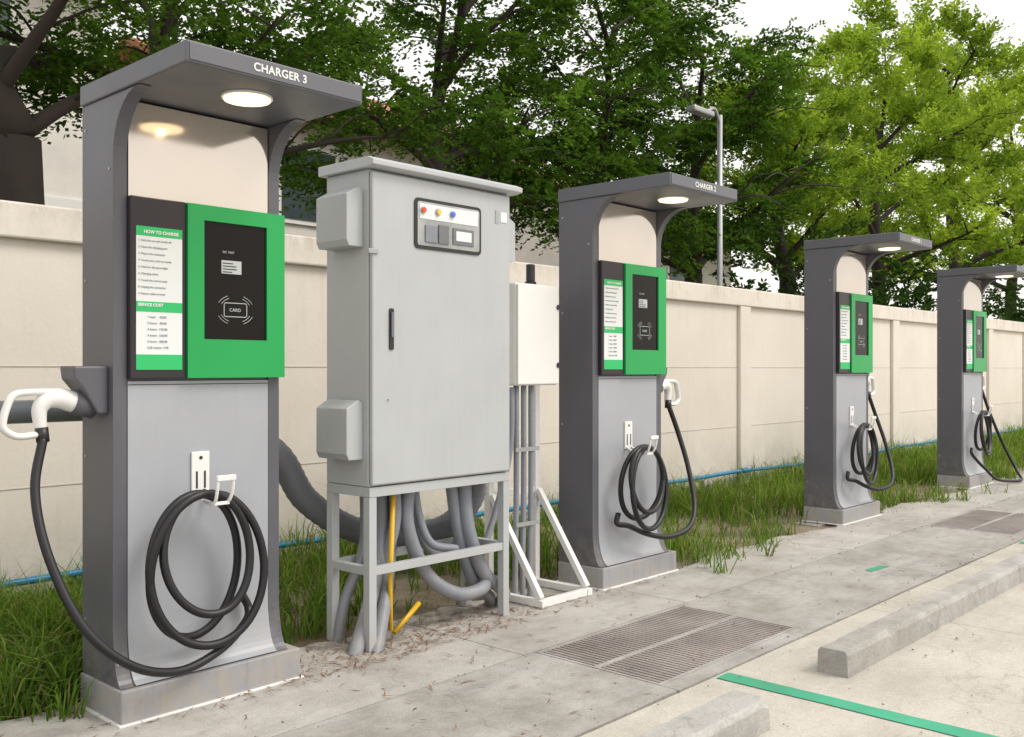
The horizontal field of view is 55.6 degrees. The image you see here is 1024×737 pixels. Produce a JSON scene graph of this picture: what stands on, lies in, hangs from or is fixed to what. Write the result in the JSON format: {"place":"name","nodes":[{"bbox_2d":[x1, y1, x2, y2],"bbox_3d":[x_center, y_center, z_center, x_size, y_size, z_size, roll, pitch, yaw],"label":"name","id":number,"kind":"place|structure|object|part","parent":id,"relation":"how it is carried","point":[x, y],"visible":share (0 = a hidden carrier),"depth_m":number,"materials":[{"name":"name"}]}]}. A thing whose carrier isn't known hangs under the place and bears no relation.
{"place":"outdoors","nodes":[
{"label":"outdoors","id":0,"kind":"place"},
{"bbox_2d":[0,400,81,423],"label":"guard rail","id":1,"kind":"object","parent":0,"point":[20,412],"depth_m":4.13,"materials":[{"name":"paint"}]},
{"bbox_2d":[16,0,101,200],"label":"walls","id":2,"kind":"structure","parent":0,"point":[62,167],"depth_m":12.76,"materials":[{"name":"beige paint"}]},
{"bbox_2d":[10,0,15,85],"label":"window frame","id":3,"kind":"object","parent":2,"relation":"attached to","point":[13,13],"depth_m":12.27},
{"bbox_2d":[0,0,9,44],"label":"window pane","id":4,"kind":"object","parent":3,"relation":"in","point":[4,17],"depth_m":12.18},
{"bbox_2d":[44,196,81,208],"bbox_3d":[-7.369,-2.157,11.154,0.039,0.150,5.460,0,0,43],"label":"string course","id":5,"kind":"object","parent":2,"relation":"attached to","point":[62,202],"depth_m":12.74,"materials":[{"name":"white paint"}]},
{"bbox_2d":[285,122,504,237],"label":"walls","id":6,"kind":"structure","parent":0,"point":[300,230],"depth_m":17.23,"materials":[{"name":"beige paint"}]},
{"bbox_2d":[279,143,338,226],"bbox_3d":[-3.522,-3.150,16.789,0.048,1.360,1.260,0,0,43],"label":"window frame","id":7,"kind":"object","parent":6,"relation":"attached to","point":[299,222],"visible":0.14,"depth_m":16.64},
{"bbox_2d":[282,151,335,221],"bbox_3d":[-3.496,-3.150,16.765,0.018,1.200,1.100,0,0,43],"label":"window pane","id":8,"kind":"object","parent":7,"relation":"in","point":[295,212],"visible":0.21,"depth_m":16.63,"materials":[{"name":"glass"}]},
{"bbox_2d":[104,37,546,166],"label":"roof","id":9,"kind":"structure","parent":6,"relation":"on","point":[131,42],"depth_m":17.67,"materials":[{"name":"tile"}]},
{"bbox_2d":[307,118,450,153],"bbox_3d":[-4.491,-5.000,20.201,5.980,1.499,6.380,0,0,43],"label":"roof","id":10,"kind":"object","parent":6,"relation":"on","point":[322,122],"depth_m":17.92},
{"bbox_2d":[0,474,1023,736],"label":"pavement","id":11,"kind":"structure","parent":0,"point":[974,682],"depth_m":4.42,"materials":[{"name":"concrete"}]},
{"bbox_2d":[0,39,361,728],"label":"ev charging station","id":12,"kind":"object","parent":11,"relation":"on","point":[171,397],"visible":1,"depth_m":3.87,"materials":[{"name":"grey paint"}]},
{"bbox_2d":[316,156,521,652],"bbox_3d":[-0.457,0.174,5.072,0.430,2.352,1.175,0,0,43],"label":"electrical cabinet","id":13,"kind":"object","parent":11,"relation":"on","point":[419,259],"visible":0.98,"depth_m":4.81,"materials":[{"name":"metal"}]},
{"bbox_3d":[-0.345,-0.190,4.963,0.025,1.495,0.959,0,0,43],"label":"cabinet door","id":14,"kind":"part","parent":13,"relation":"part of","materials":[{"name":"paint"}]},
{"bbox_2d":[414,197,480,255],"bbox_3d":[-0.323,-0.721,4.963,0.006,0.252,0.467,0,0,43],"label":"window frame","id":15,"kind":"structure","parent":13,"relation":"in","point":[417,199],"depth_m":4.93,"materials":[{"name":"black plastic"}]},
{"bbox_2d":[417,201,478,251],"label":"control panel","id":16,"kind":"structure","parent":13,"relation":"in","point":[421,222],"depth_m":4.95,"materials":[{"name":"grey metal"}]},
{"bbox_2d":[0,490,1023,736],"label":"fallen leaves","id":17,"kind":"object","parent":11,"relation":"on","point":[366,662],"visible":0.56,"depth_m":4.80,"materials":[{"name":"brown plant"}]},
{"bbox_2d":[484,264,591,608],"bbox_3d":[0.158,0.361,5.770,0.455,1.978,0.455,0,0,43],"label":"junction box","id":18,"kind":"object","parent":11,"relation":"on","point":[534,308],"visible":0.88,"depth_m":5.75,"materials":[{"name":"white paint"}]},
{"bbox_2d":[556,172,736,590],"bbox_3d":[0.976,0.111,6.282,0.858,2.486,1.142,0,0,43],"label":"ev charging station","id":19,"kind":"object","parent":11,"relation":"on","point":[614,383],"visible":1,"depth_m":6.11,"materials":[{"name":"grey paint"}]},
{"bbox_2d":[536,605,796,685],"bbox_3d":[0.800,1.409,4.841,0.708,0.123,1.260,0,0,43],"label":"drain grate","id":20,"kind":"object","parent":11,"relation":"in","point":[653,647],"visible":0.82,"depth_m":4.77,"materials":[{"name":"metal"}]},
{"bbox_2d":[637,690,769,736],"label":"concrete wheel stop","id":21,"kind":"object","parent":11,"relation":"on","point":[734,713],"visible":0.98,"depth_m":3.49,"materials":[{"name":"grey concrete"}]},
{"bbox_2d":[717,673,997,736],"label":"parking line","id":22,"kind":"object","parent":11,"relation":"on","point":[877,712],"visible":1,"depth_m":3.88,"materials":[{"name":"green paint"}]},
{"bbox_2d":[802,232,931,525],"bbox_3d":[3.270,0.111,8.738,0.858,2.486,1.142,0,0,43],"label":"ev charging station","id":23,"kind":"object","parent":11,"relation":"on","point":[839,383],"visible":1,"depth_m":8.56,"materials":[{"name":"grey paint"}]},
{"bbox_2d":[867,565,887,570],"bbox_3d":[2.460,1.347,6.557,0.271,0.001,0.058,0,0,-43],"label":"parking line","id":24,"kind":"object","parent":11,"relation":"on","point":[876,567],"visible":1,"depth_m":6.54,"materials":[{"name":"green paint"}]},
{"bbox_2d":[818,551,1023,677],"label":"concrete wheel stop","id":25,"kind":"object","parent":11,"relation":"on","point":[852,653],"visible":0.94,"depth_m":4.89,"materials":[{"name":"grey concrete"}]},
{"bbox_2d":[926,509,1023,534],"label":"drain grate","id":26,"kind":"object","parent":11,"relation":"in","point":[998,522],"visible":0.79,"depth_m":8.52,"materials":[{"name":"metal"}]},
{"bbox_2d":[937,265,1023,488],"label":"ev charging station","id":27,"kind":"object","parent":11,"relation":"on","point":[962,414],"visible":1,"depth_m":11.09,"materials":[{"name":"grey paint"}]},
{"bbox_2d":[9,452,1023,719],"bbox_3d":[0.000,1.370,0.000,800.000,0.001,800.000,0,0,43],"label":"ground","id":28,"kind":"structure","parent":0,"point":[403,592],"depth_m":6.40,"materials":[{"name":"soil"}]},
{"bbox_2d":[0,553,109,721],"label":"grass","id":29,"kind":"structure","parent":28,"relation":"on","point":[29,635],"depth_m":3.99,"materials":[{"name":"green plant"}]},
{"bbox_2d":[0,0,334,204],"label":"broadleaf tree","id":30,"kind":"object","parent":28,"relation":"on","point":[21,168],"visible":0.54,"depth_m":6.59,"materials":[{"name":"green plant"}]},
{"bbox_2d":[0,0,507,161],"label":"broadleaf tree","id":31,"kind":"object","parent":28,"relation":"on","point":[353,33],"visible":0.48,"depth_m":8.03,"materials":[{"name":"green plant"}]},
{"bbox_2d":[279,385,539,655],"bbox_3d":[-0.642,0.725,5.062,0.636,1.365,2.231,0,0,43],"label":"conduit bundle","id":32,"kind":"object","parent":28,"relation":"on","point":[401,521],"visible":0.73,"depth_m":5.08,"materials":[{"name":"grey plastic"}]},
{"bbox_2d":[216,0,675,245],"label":"broadleaf tree","id":33,"kind":"object","parent":28,"relation":"on","point":[504,150],"visible":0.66,"depth_m":10.60,"materials":[{"name":"green plant"}]},
{"bbox_2d":[0,237,1022,596],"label":"boundary wall","id":34,"kind":"structure","parent":28,"relation":"on","point":[40,313],"depth_m":7.76,"materials":[{"name":"paint"}]},
{"bbox_2d":[0,366,1016,490],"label":"wall joints","id":35,"kind":"object","parent":34,"relation":"attached to","point":[519,445],"depth_m":10.17,"materials":[{"name":"grey concrete"}]},
{"bbox_2d":[0,427,1022,588],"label":"water pipe","id":36,"kind":"object","parent":34,"relation":"attached to","point":[283,544],"visible":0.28,"depth_m":8.48,"materials":[{"name":"blue plastic"}]},
{"bbox_2d":[0,200,1023,332],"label":"wall coping","id":37,"kind":"object","parent":34,"relation":"on","point":[31,221],"depth_m":8.38,"materials":[{"name":"beige concrete"}]},
{"bbox_2d":[0,419,1023,721],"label":"grass","id":38,"kind":"structure","parent":28,"relation":"on","point":[912,465],"depth_m":7.16,"materials":[{"name":"green plant"}]},
{"bbox_2d":[399,0,796,283],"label":"broadleaf tree","id":39,"kind":"object","parent":28,"relation":"on","point":[679,134],"visible":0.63,"depth_m":12.39,"materials":[{"name":"green plant"}]},
{"bbox_2d":[531,0,859,283],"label":"broadleaf tree","id":40,"kind":"object","parent":28,"relation":"on","point":[781,64],"visible":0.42,"depth_m":14.50,"materials":[{"name":"green plant"}]},
{"bbox_2d":[686,105,722,285],"bbox_3d":[2.414,-0.925,11.921,0.176,4.650,0.906,0,0,38],"label":"street lamp","id":41,"kind":"object","parent":28,"relation":"on","point":[697,110],"visible":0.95,"depth_m":12.25,"materials":[{"name":"grey metal"}]},
{"bbox_2d":[474,306,1023,533],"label":"wall piers","id":42,"kind":"object","parent":28,"relation":"on","point":[744,385],"depth_m":11.30,"materials":[{"name":"beige concrete"}]},
{"bbox_2d":[673,30,934,293],"bbox_3d":[4.877,-2.063,17.729,4.623,6.935,4.272,0,0,-33],"label":"broadleaf tree","id":43,"kind":"object","parent":28,"relation":"on","point":[839,101],"visible":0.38,"depth_m":16.69,"materials":[{"name":"green plant"}]},
{"bbox_2d":[679,199,1023,321],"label":"hedge","id":44,"kind":"object","parent":28,"relation":"on","point":[903,297],"visible":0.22,"depth_m":17.64,"materials":[{"name":"green plant"}]},
{"bbox_2d":[753,18,1023,303],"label":"broadleaf tree","id":45,"kind":"object","parent":28,"relation":"on","point":[920,57],"visible":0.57,"depth_m":19.86,"materials":[{"name":"green plant"}]},
{"bbox_2d":[768,0,1023,283],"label":"broadleaf tree","id":46,"kind":"object","parent":28,"relation":"on","point":[993,64],"visible":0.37,"depth_m":25.15,"materials":[{"name":"green plant"}]},
{"bbox_2d":[858,38,1023,318],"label":"broadleaf tree","id":47,"kind":"object","parent":28,"relation":"on","point":[1016,174],"visible":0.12,"depth_m":31.28,"materials":[{"name":"green plant"}]},
{"bbox_2d":[102,0,1023,318],"label":"sky","id":48,"kind":"structure","parent":0,"point":[758,14],"materials":[{"name":"white"}]},
{"bbox_2d":[515,231,730,286],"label":"walls","id":49,"kind":"structure","parent":0,"point":[526,254],"depth_m":26.15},
{"bbox_2d":[509,184,558,233],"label":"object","id":50,"kind":"object","parent":49,"relation":"on","point":[527,229],"visible":0.09,"depth_m":26.14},
{"bbox_2d":[667,255,669,279],"bbox_3d":[4.695,-2.550,27.168,0.048,1.360,1.260,0,0,43],"label":"window frame","id":51,"kind":"object","parent":49,"relation":"attached to","point":[668,271],"visible":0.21,"depth_m":26.71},
{"bbox_2d":[670,255,684,281],"bbox_3d":[4.721,-2.550,27.144,0.018,1.200,1.100,0,0,43],"label":"window pane","id":52,"kind":"object","parent":51,"relation":"in","point":[679,277],"visible":0.14,"depth_m":26.96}
]}

